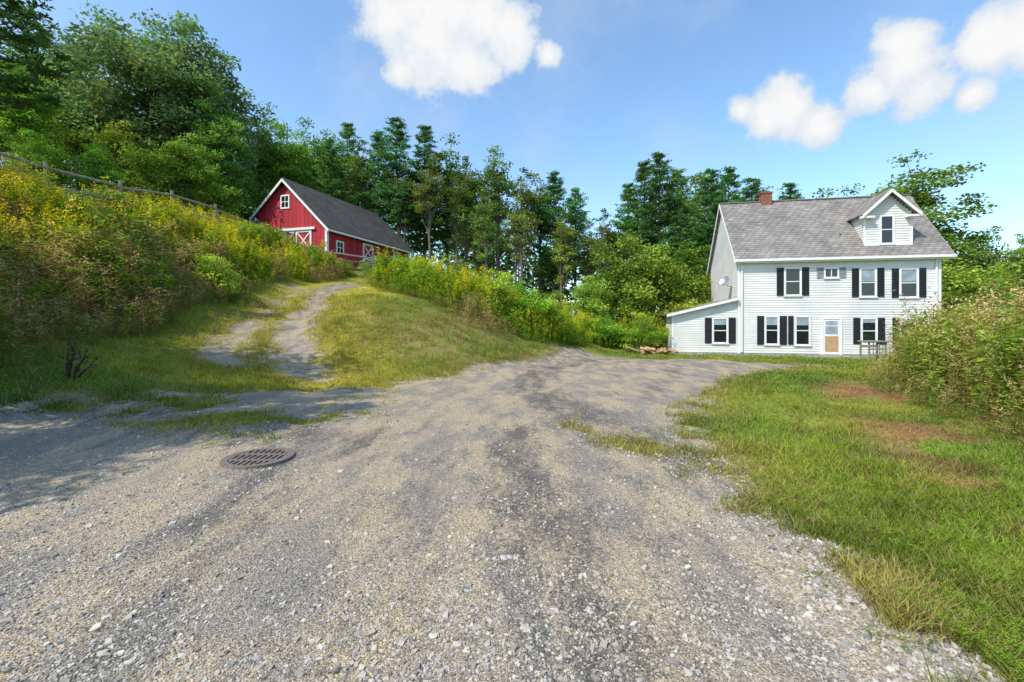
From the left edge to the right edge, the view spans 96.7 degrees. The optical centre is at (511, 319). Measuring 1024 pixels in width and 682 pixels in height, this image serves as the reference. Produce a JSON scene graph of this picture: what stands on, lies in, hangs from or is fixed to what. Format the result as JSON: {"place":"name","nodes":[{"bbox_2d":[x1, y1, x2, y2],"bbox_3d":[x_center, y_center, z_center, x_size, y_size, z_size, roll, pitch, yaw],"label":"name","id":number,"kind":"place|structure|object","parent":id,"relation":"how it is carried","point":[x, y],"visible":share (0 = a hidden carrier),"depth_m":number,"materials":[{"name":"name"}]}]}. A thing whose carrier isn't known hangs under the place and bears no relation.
{"place":"outdoors","nodes":[
{"label":"outdoors","id":0,"kind":"place"},
{"bbox_2d":[0,144,356,367],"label":"goldenrod hillside","id":1,"kind":"structure","parent":0,"point":[129,229],"depth_m":12.58,"materials":[{"name":"green plant"}]},
{"bbox_2d":[0,345,1015,681],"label":"gravel driveway","id":2,"kind":"structure","parent":0,"point":[604,381],"depth_m":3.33,"materials":[{"name":"grey gravel"}]},
{"bbox_2d":[219,447,294,469],"bbox_3d":[-2.720,1.493,4.880,0.710,0.054,0.710,0,0,0],"label":"storm drain grate","id":3,"kind":"object","parent":2,"relation":"on","point":[260,458],"visible":0.98,"depth_m":4.82,"materials":[{"name":"metal"}]},
{"bbox_2d":[0,225,1023,681],"bbox_3d":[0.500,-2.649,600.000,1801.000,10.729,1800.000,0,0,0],"label":"ground","id":4,"kind":"structure","parent":0,"point":[302,353],"depth_m":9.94,"materials":[{"name":"green plant"}]},
{"bbox_2d":[0,53,27,165],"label":"deciduous tree","id":5,"kind":"object","parent":4,"relation":"on","point":[3,148],"visible":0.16,"depth_m":30.54,"materials":[{"name":"green plant"}]},
{"bbox_2d":[0,229,50,263],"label":"shrub","id":6,"kind":"object","parent":4,"relation":"on","point":[21,232],"visible":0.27,"depth_m":11.01,"materials":[{"name":"green plant"}]},
{"bbox_2d":[0,64,74,173],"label":"deciduous tree","id":7,"kind":"object","parent":4,"relation":"on","point":[29,120],"visible":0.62,"depth_m":24.74,"materials":[{"name":"green plant"}]},
{"bbox_2d":[3,128,73,191],"bbox_3d":[-23.685,-7.674,22.979,3.126,3.493,2.635,0,0,31],"label":"bush","id":8,"kind":"object","parent":4,"relation":"on","point":[40,152],"visible":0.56,"depth_m":22.67,"materials":[{"name":"green plant"}]},
{"bbox_2d":[0,0,83,114],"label":"pine tree","id":9,"kind":"object","parent":4,"relation":"on","point":[9,86],"visible":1,"depth_m":20.63,"materials":[{"name":"green plant"}]},
{"bbox_2d":[0,20,87,145],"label":"pine tree","id":10,"kind":"object","parent":4,"relation":"on","point":[15,46],"visible":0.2,"depth_m":33.38,"materials":[{"name":"green plant"}]},
{"bbox_2d":[21,219,75,247],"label":"shrub","id":11,"kind":"object","parent":4,"relation":"on","point":[46,230],"visible":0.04,"depth_m":12.15,"materials":[{"name":"green plant"}]},
{"bbox_2d":[0,35,111,194],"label":"deciduous tree","id":12,"kind":"object","parent":4,"relation":"on","point":[58,39],"visible":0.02,"depth_m":35.60,"materials":[{"name":"green plant"}]},
{"bbox_2d":[21,266,115,307],"bbox_3d":[-10.626,-0.770,11.020,1.466,1.176,1.730,0,0,27],"label":"shrub","id":13,"kind":"object","parent":4,"relation":"on","point":[92,281],"visible":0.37,"depth_m":10.87,"materials":[{"name":"green plant"}]},
{"bbox_2d":[61,338,97,378],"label":"dead shrub","id":14,"kind":"object","parent":4,"relation":"on","point":[68,364],"visible":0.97,"depth_m":8.20,"materials":[{"name":"plant"}]},
{"bbox_2d":[36,85,128,199],"bbox_3d":[-27.708,-10.414,28.991,4.429,8.326,5.152,0,0,36],"label":"deciduous tree","id":15,"kind":"object","parent":4,"relation":"on","point":[71,141],"visible":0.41,"depth_m":28.50,"materials":[{"name":"green plant"}]},
{"bbox_2d":[60,142,127,200],"bbox_3d":[-21.866,-7.477,23.984,2.763,3.696,2.799,0,0,42],"label":"bush","id":16,"kind":"object","parent":4,"relation":"on","point":[98,166],"visible":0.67,"depth_m":23.64,"materials":[{"name":"green plant"}]},
{"bbox_2d":[80,119,158,198],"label":"deciduous tree","id":17,"kind":"object","parent":4,"relation":"on","point":[115,134],"visible":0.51,"depth_m":26.60,"materials":[{"name":"green plant"}]},
{"bbox_2d":[89,255,161,298],"bbox_3d":[-10.867,-1.128,12.592,1.769,1.293,1.519,0,0,17],"label":"shrub","id":18,"kind":"object","parent":4,"relation":"on","point":[133,278],"visible":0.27,"depth_m":12.49,"materials":[{"name":"green plant"}]},
{"bbox_2d":[37,0,276,198],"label":"oak tree","id":19,"kind":"object","parent":4,"relation":"on","point":[165,88],"visible":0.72,"depth_m":29.96,"materials":[{"name":"green plant"}]},
{"bbox_2d":[110,141,205,210],"bbox_3d":[-20.319,-7.723,26.302,3.859,5.116,4.578,0,0,20],"label":"bush","id":20,"kind":"object","parent":4,"relation":"on","point":[159,179],"visible":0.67,"depth_m":25.34,"materials":[{"name":"green plant"}]},
{"bbox_2d":[137,264,182,301],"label":"shrub","id":21,"kind":"object","parent":4,"relation":"on","point":[162,279],"visible":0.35,"depth_m":13.35,"materials":[{"name":"green plant"}]},
{"bbox_2d":[154,132,223,216],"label":"deciduous tree","id":22,"kind":"object","parent":4,"relation":"on","point":[191,157],"visible":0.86,"depth_m":26.77,"materials":[{"name":"green plant"}]},
{"bbox_2d":[0,152,407,270],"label":"split rail fence","id":23,"kind":"object","parent":4,"relation":"on","point":[44,166],"visible":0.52,"depth_m":18.37,"materials":[{"name":"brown wood"}]},
{"bbox_2d":[185,226,223,251],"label":"shrub","id":24,"kind":"object","parent":4,"relation":"on","point":[196,236],"visible":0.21,"depth_m":19.72,"materials":[{"name":"green plant"}]},
{"bbox_2d":[162,146,248,222],"bbox_3d":[-20.032,-7.860,30.049,5.627,6.288,4.743,0,0,18],"label":"bush","id":25,"kind":"object","parent":4,"relation":"on","point":[222,193],"visible":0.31,"depth_m":29.64,"materials":[{"name":"green plant"}]},
{"bbox_2d":[173,81,257,216],"bbox_3d":[-20.097,-10.274,30.795,5.105,11.349,5.237,0,0,-27],"label":"deciduous tree","id":26,"kind":"object","parent":4,"relation":"on","point":[219,130],"visible":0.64,"depth_m":30.53,"materials":[{"name":"green plant"}]},
{"bbox_2d":[187,253,248,297],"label":"shrub","id":27,"kind":"object","parent":4,"relation":"on","point":[226,273],"visible":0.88,"depth_m":16.81,"materials":[{"name":"green plant"}]},
{"bbox_2d":[208,174,264,225],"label":"bush","id":28,"kind":"object","parent":4,"relation":"on","point":[247,215],"visible":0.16,"depth_m":35.95,"materials":[{"name":"green plant"}]},
{"bbox_2d":[227,101,303,219],"bbox_3d":[-21.766,-12.189,40.054,6.395,13.857,6.234,0,0,-13],"label":"deciduous tree","id":29,"kind":"object","parent":4,"relation":"on","point":[265,171],"visible":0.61,"depth_m":39.48,"materials":[{"name":"green plant"}]},
{"bbox_2d":[257,118,313,194],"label":"deciduous tree","id":30,"kind":"object","parent":4,"relation":"on","point":[299,154],"visible":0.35,"depth_m":41.23,"materials":[{"name":"green plant"}]},
{"bbox_2d":[291,243,318,260],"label":"shrub","id":31,"kind":"object","parent":4,"relation":"on","point":[310,247],"visible":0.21,"depth_m":25.78,"materials":[{"name":"green plant"}]},
{"bbox_2d":[264,117,350,189],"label":"deciduous tree","id":32,"kind":"object","parent":4,"relation":"on","point":[316,152],"visible":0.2,"depth_m":45.01,"materials":[{"name":"green plant"}]},
{"bbox_2d":[313,254,341,274],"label":"shrub","id":33,"kind":"object","parent":4,"relation":"on","point":[330,261],"visible":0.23,"depth_m":26.42,"materials":[{"name":"green plant"}]},
{"bbox_2d":[304,138,358,204],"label":"pine tree","id":34,"kind":"object","parent":4,"relation":"on","point":[328,172],"visible":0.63,"depth_m":40.56,"materials":[{"name":"green plant"}]},
{"bbox_2d":[251,177,413,270],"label":"red barn","id":35,"kind":"structure","parent":4,"relation":"on","point":[307,214],"depth_m":31.50,"materials":[{"name":"red wood"}]},
{"bbox_2d":[251,178,413,266],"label":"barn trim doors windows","id":36,"kind":"structure","parent":35,"relation":"in","point":[284,199],"depth_m":30.89,"materials":[{"name":"white wood"}]},
{"bbox_2d":[323,122,369,205],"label":"pine tree","id":37,"kind":"object","parent":4,"relation":"on","point":[348,132],"visible":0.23,"depth_m":46.59,"materials":[{"name":"green plant"}]},
{"bbox_2d":[339,140,378,209],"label":"tree","id":38,"kind":"object","parent":4,"relation":"on","point":[361,176],"visible":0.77,"depth_m":43.38,"materials":[{"name":"green plant"}]},
{"bbox_2d":[357,260,371,275],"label":"shrub","id":39,"kind":"object","parent":4,"relation":"on","point":[363,266],"visible":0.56,"depth_m":28.86,"materials":[{"name":"green plant"}]},
{"bbox_2d":[352,129,399,227],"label":"pine tree","id":40,"kind":"object","parent":4,"relation":"on","point":[376,145],"visible":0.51,"depth_m":43.56,"materials":[{"name":"green plant"}]},
{"bbox_2d":[361,116,424,237],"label":"pine tree","id":41,"kind":"object","parent":4,"relation":"on","point":[399,135],"visible":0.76,"depth_m":42.36,"materials":[{"name":"green plant"}]},
{"bbox_2d":[385,162,422,242],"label":"deciduous tree","id":42,"kind":"object","parent":4,"relation":"on","point":[404,203],"visible":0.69,"depth_m":41.88,"materials":[{"name":"green plant"}]},
{"bbox_2d":[389,125,452,262],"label":"pine tree","id":43,"kind":"object","parent":4,"relation":"on","point":[424,137],"visible":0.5,"depth_m":44.32,"materials":[{"name":"green plant"}]},
{"bbox_2d":[410,153,450,260],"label":"deciduous tree","id":44,"kind":"object","parent":4,"relation":"on","point":[426,204],"visible":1,"depth_m":39.96,"materials":[{"name":"green plant"}]},
{"bbox_2d":[412,132,481,267],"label":"deciduous tree","id":45,"kind":"object","parent":4,"relation":"on","point":[447,172],"visible":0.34,"depth_m":45.21,"materials":[{"name":"green plant"}]},
{"bbox_2d":[443,170,474,274],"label":"deciduous tree","id":46,"kind":"object","parent":4,"relation":"on","point":[454,206],"visible":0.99,"depth_m":40.94,"materials":[{"name":"green plant"}]},
{"bbox_2d":[448,156,481,269],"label":"deciduous tree","id":47,"kind":"object","parent":4,"relation":"on","point":[474,200],"visible":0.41,"depth_m":42.93,"materials":[{"name":"green plant"}]},
{"bbox_2d":[453,278,483,309],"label":"shrub","id":48,"kind":"object","parent":4,"relation":"on","point":[468,290],"visible":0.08,"depth_m":21.61,"materials":[{"name":"green plant"}]},
{"bbox_2d":[452,179,511,279],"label":"deciduous tree","id":49,"kind":"object","parent":4,"relation":"on","point":[478,265],"visible":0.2,"depth_m":54.44,"materials":[{"name":"green plant"}]},
{"bbox_2d":[468,189,503,284],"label":"deciduous tree","id":50,"kind":"object","parent":4,"relation":"on","point":[483,224],"visible":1,"depth_m":38.95,"materials":[{"name":"green plant"}]},
{"bbox_2d":[468,145,525,278],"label":"deciduous tree","id":51,"kind":"object","parent":4,"relation":"on","point":[496,185],"visible":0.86,"depth_m":43.11,"materials":[{"name":"green plant"}]},
{"bbox_2d":[0,105,995,313],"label":"distant trees","id":52,"kind":"object","parent":4,"relation":"on","point":[529,280],"visible":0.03,"depth_m":66.18,"materials":[{"name":"green plant"}]},
{"bbox_2d":[469,268,526,322],"bbox_3d":[-0.854,-1.095,21.089,2.861,2.509,2.456,0,0,-18],"label":"shrub","id":53,"kind":"object","parent":4,"relation":"on","point":[498,283],"visible":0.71,"depth_m":20.72,"materials":[{"name":"green plant"}]},
{"bbox_2d":[356,246,644,349],"bbox_3d":[-2.523,-1.522,26.568,19.865,6.772,16.168,0,0,21],"label":"goldenrod patch","id":54,"kind":"object","parent":4,"relation":"on","point":[410,275],"visible":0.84,"depth_m":21.60,"materials":[{"name":"green plant"}]},
{"bbox_2d":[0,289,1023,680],"bbox_3d":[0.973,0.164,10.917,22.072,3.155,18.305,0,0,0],"label":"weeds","id":55,"kind":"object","parent":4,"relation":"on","point":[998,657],"visible":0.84,"depth_m":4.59,"materials":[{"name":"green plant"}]},
{"bbox_2d":[498,195,535,283],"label":"deciduous tree","id":56,"kind":"object","parent":4,"relation":"on","point":[513,231],"visible":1,"depth_m":40.01,"materials":[{"name":"green plant"}]},
{"bbox_2d":[508,167,543,285],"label":"deciduous tree","id":57,"kind":"object","parent":4,"relation":"on","point":[530,199],"visible":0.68,"depth_m":42.94,"materials":[{"name":"green plant"}]},
{"bbox_2d":[499,283,558,332],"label":"shrub","id":58,"kind":"object","parent":4,"relation":"on","point":[536,299],"visible":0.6,"depth_m":21.46,"materials":[{"name":"green plant"}]},
{"bbox_2d":[519,171,566,305],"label":"deciduous tree","id":59,"kind":"object","parent":4,"relation":"on","point":[540,205],"visible":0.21,"depth_m":46.42,"materials":[{"name":"green plant"}]},
{"bbox_2d":[527,297,568,336],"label":"shrub","id":60,"kind":"object","parent":4,"relation":"on","point":[555,314],"visible":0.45,"depth_m":22.59,"materials":[{"name":"green plant"}]},
{"bbox_2d":[526,170,577,299],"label":"pine tree","id":61,"kind":"object","parent":4,"relation":"on","point":[551,270],"visible":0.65,"depth_m":43.75,"materials":[{"name":"green plant"}]},
{"bbox_2d":[543,289,572,318],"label":"bush","id":62,"kind":"object","parent":4,"relation":"on","point":[557,295],"visible":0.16,"depth_m":30.78,"materials":[{"name":"green plant"}]},
{"bbox_2d":[549,209,582,303],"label":"deciduous tree","id":63,"kind":"object","parent":4,"relation":"on","point":[561,249],"visible":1,"depth_m":40.93,"materials":[{"name":"green plant"}]},
{"bbox_2d":[555,187,600,318],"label":"pine tree","id":64,"kind":"object","parent":4,"relation":"on","point":[575,219],"visible":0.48,"depth_m":47.40,"materials":[{"name":"green plant"}]},
{"bbox_2d":[575,218,601,285],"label":"deciduous tree","id":65,"kind":"object","parent":4,"relation":"on","point":[585,265],"visible":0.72,"depth_m":43.93,"materials":[{"name":"green plant"}]},
{"bbox_2d":[560,275,621,339],"bbox_3d":[4.774,-0.704,29.047,3.989,4.458,3.362,0,0,35],"label":"bush","id":66,"kind":"object","parent":4,"relation":"on","point":[594,304],"visible":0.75,"depth_m":28.47,"materials":[{"name":"green plant"}]},
{"bbox_2d":[572,315,624,346],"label":"shrub","id":67,"kind":"object","parent":4,"relation":"on","point":[611,330],"visible":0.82,"depth_m":25.55,"materials":[{"name":"green plant"}]},
{"bbox_2d":[589,208,619,278],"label":"deciduous tree","id":68,"kind":"object","parent":4,"relation":"on","point":[602,230],"visible":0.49,"depth_m":40.03,"materials":[{"name":"green plant"}]},
{"bbox_2d":[594,182,652,324],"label":"pine tree","id":69,"kind":"object","parent":4,"relation":"on","point":[627,195],"visible":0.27,"depth_m":40.51,"materials":[{"name":"green plant"}]},
{"bbox_2d":[576,229,673,345],"bbox_3d":[7.532,-2.132,30.959,5.987,8.008,6.064,0,0,37],"label":"tree","id":70,"kind":"object","parent":4,"relation":"on","point":[628,239],"visible":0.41,"depth_m":30.46,"materials":[{"name":"green plant"}]},
{"bbox_2d":[610,319,669,351],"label":"shrub","id":71,"kind":"object","parent":4,"relation":"on","point":[637,336],"visible":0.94,"depth_m":24.72,"materials":[{"name":"green plant"}]},
{"bbox_2d":[608,160,671,327],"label":"pine tree","id":72,"kind":"object","parent":4,"relation":"on","point":[643,168],"visible":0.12,"depth_m":42.42,"materials":[{"name":"green plant"}]},
{"bbox_2d":[625,310,670,348],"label":"shrub","id":73,"kind":"object","parent":4,"relation":"on","point":[654,318],"visible":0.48,"depth_m":26.79,"materials":[{"name":"green plant"}]},
{"bbox_2d":[625,346,677,354],"bbox_3d":[7.239,1.630,23.774,2.395,0.513,1.342,0,0,0],"label":"firewood pile","id":74,"kind":"object","parent":4,"relation":"on","point":[645,349],"visible":0.98,"depth_m":23.56,"materials":[{"name":"brown wood"}]},
{"bbox_2d":[612,243,698,347],"bbox_3d":[8.877,-1.571,29.826,5.339,7.079,6.334,0,0,-14],"label":"tree","id":75,"kind":"object","parent":4,"relation":"on","point":[667,269],"visible":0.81,"depth_m":28.34,"materials":[{"name":"green plant"}]},
{"bbox_2d":[627,151,699,327],"bbox_3d":[12.461,-5.931,37.568,5.875,16.171,6.670,0,0,18],"label":"pine tree","id":76,"kind":"object","parent":4,"relation":"on","point":[649,230],"visible":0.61,"depth_m":37.25,"materials":[{"name":"green plant"}]},
{"bbox_2d":[656,301,703,346],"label":"shrub","id":77,"kind":"object","parent":4,"relation":"on","point":[682,306],"visible":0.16,"depth_m":26.39,"materials":[{"name":"green plant"}]},
{"bbox_2d":[654,168,709,285],"bbox_3d":[13.398,-5.148,37.041,5.586,14.412,5.939,0,0,35],"label":"pine tree","id":78,"kind":"object","parent":4,"relation":"on","point":[677,227],"visible":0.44,"depth_m":36.34,"materials":[{"name":"green plant"}]},
{"bbox_2d":[655,238,710,311],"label":"tree","id":79,"kind":"object","parent":4,"relation":"on","point":[684,256],"visible":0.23,"depth_m":32.27,"materials":[{"name":"green plant"}]},
{"bbox_2d":[669,269,714,310],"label":"bush","id":80,"kind":"object","parent":4,"relation":"on","point":[704,286],"visible":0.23,"depth_m":30.41,"materials":[{"name":"green plant"}]},
{"bbox_2d":[661,171,726,256],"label":"tree","id":81,"kind":"object","parent":4,"relation":"on","point":[694,178],"visible":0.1,"depth_m":56.75,"materials":[{"name":"green plant"}]},
{"bbox_2d":[690,168,733,270],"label":"pine tree","id":82,"kind":"object","parent":4,"relation":"on","point":[710,186],"visible":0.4,"depth_m":41.31,"materials":[{"name":"green plant"}]},
{"bbox_2d":[695,166,749,271],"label":"pine tree","id":83,"kind":"object","parent":4,"relation":"on","point":[730,173],"visible":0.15,"depth_m":45.71,"materials":[{"name":"green plant"}]},
{"bbox_2d":[706,177,773,253],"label":"pine tree","id":84,"kind":"object","parent":4,"relation":"on","point":[754,188],"visible":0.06,"depth_m":49.57,"materials":[{"name":"green plant"}]},
{"bbox_2d":[776,182,804,199],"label":"pine tree","id":85,"kind":"object","parent":4,"relation":"on","point":[791,192],"visible":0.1,"depth_m":57.34,"materials":[{"name":"green plant"}]},
{"bbox_2d":[659,188,956,358],"bbox_3d":[15.423,-2.600,26.178,13.216,9.760,7.270,0,0,12],"label":"farmhouse","id":86,"kind":"object","parent":4,"relation":"on","point":[819,277],"visible":0.88,"depth_m":23.47,"materials":[{"name":"white"}]},
{"bbox_2d":[714,216,915,343],"bbox_3d":[15.334,-1.971,23.435,9.347,6.459,0.326,0,0,12],"label":"window glass","id":87,"kind":"structure","parent":86,"relation":"in","point":[868,289],"depth_m":23.30,"materials":[{"name":"black glass"}]},
{"bbox_2d":[711,215,919,345],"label":"window frames","id":88,"kind":"structure","parent":86,"relation":"in","point":[880,216],"depth_m":22.94,"materials":[{"name":"white wood"}]},
{"bbox_2d":[818,317,853,358],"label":"front door","id":89,"kind":"structure","parent":86,"relation":"in","point":[831,327],"depth_m":23.07,"materials":[{"name":"wood"}]},
{"bbox_2d":[812,188,834,197],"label":"deciduous tree","id":90,"kind":"object","parent":4,"relation":"on","point":[821,190],"depth_m":48.28,"materials":[{"name":"green plant"}]},
{"bbox_2d":[836,183,864,196],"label":"deciduous tree","id":91,"kind":"object","parent":4,"relation":"on","point":[847,189],"depth_m":51.57,"materials":[{"name":"green plant"}]},
{"bbox_2d":[857,340,889,361],"bbox_3d":[16.405,1.450,20.680,0.930,1.000,0.680,0,0,0],"label":"wooden table","id":92,"kind":"object","parent":4,"relation":"on","point":[869,348],"visible":0.83,"depth_m":20.41,"materials":[{"name":"grey wood"}]},
{"bbox_2d":[866,187,896,195],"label":"deciduous tree","id":93,"kind":"object","parent":4,"relation":"on","point":[877,192],"visible":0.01,"depth_m":43.31,"materials":[{"name":"green plant"}]},
{"bbox_2d":[869,149,998,275],"bbox_3d":[33.592,-5.872,38.348,9.865,16.869,10.120,0,0,-39],"label":"deciduous tree","id":94,"kind":"object","parent":4,"relation":"on","point":[922,197],"visible":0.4,"depth_m":36.12,"materials":[{"name":"green plant"}]},
{"bbox_2d":[863,276,1023,445],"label":"tall weeds","id":95,"kind":"object","parent":4,"relation":"on","point":[956,352],"visible":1,"depth_m":7.98,"materials":[{"name":"green plant"}]},
{"bbox_2d":[941,290,976,320],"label":"bush","id":96,"kind":"object","parent":4,"relation":"on","point":[948,299],"visible":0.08,"depth_m":25.79,"materials":[{"name":"green plant"}]},
{"bbox_2d":[944,226,1013,293],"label":"deciduous tree","id":97,"kind":"object","parent":4,"relation":"on","point":[983,255],"visible":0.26,"depth_m":40.93,"materials":[{"name":"green plant"}]},
{"bbox_2d":[941,258,1022,307],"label":"bush","id":98,"kind":"object","parent":4,"relation":"on","point":[964,282],"visible":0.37,"depth_m":29.16,"materials":[{"name":"green plant"}]},
{"bbox_2d":[963,277,1023,309],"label":"bush","id":99,"kind":"object","parent":4,"relation":"on","point":[1000,286],"visible":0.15,"depth_m":26.68,"materials":[{"name":"green plant"}]},
{"bbox_2d":[970,259,1023,299],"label":"bush","id":100,"kind":"object","parent":4,"relation":"on","point":[1020,264],"visible":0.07,"depth_m":30.33,"materials":[{"name":"green plant"}]},
{"bbox_2d":[986,294,1023,312],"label":"bush","id":101,"kind":"object","parent":4,"relation":"on","point":[1009,305],"visible":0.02,"depth_m":24.61,"materials":[{"name":"green plant"}]},
{"bbox_2d":[996,235,1023,281],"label":"deciduous tree","id":102,"kind":"object","parent":4,"relation":"on","point":[1017,253],"visible":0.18,"depth_m":34.37,"materials":[{"name":"green plant"}]},
{"bbox_2d":[1013,234,1023,267],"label":"deciduous tree","id":103,"kind":"object","parent":4,"relation":"on","point":[1020,242],"visible":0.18,"depth_m":39.87,"materials":[{"name":"green plant"}]},
{"bbox_2d":[0,0,1023,319],"label":"sky","id":104,"kind":"structure","parent":0,"point":[813,95],"materials":[{"name":"blue"}]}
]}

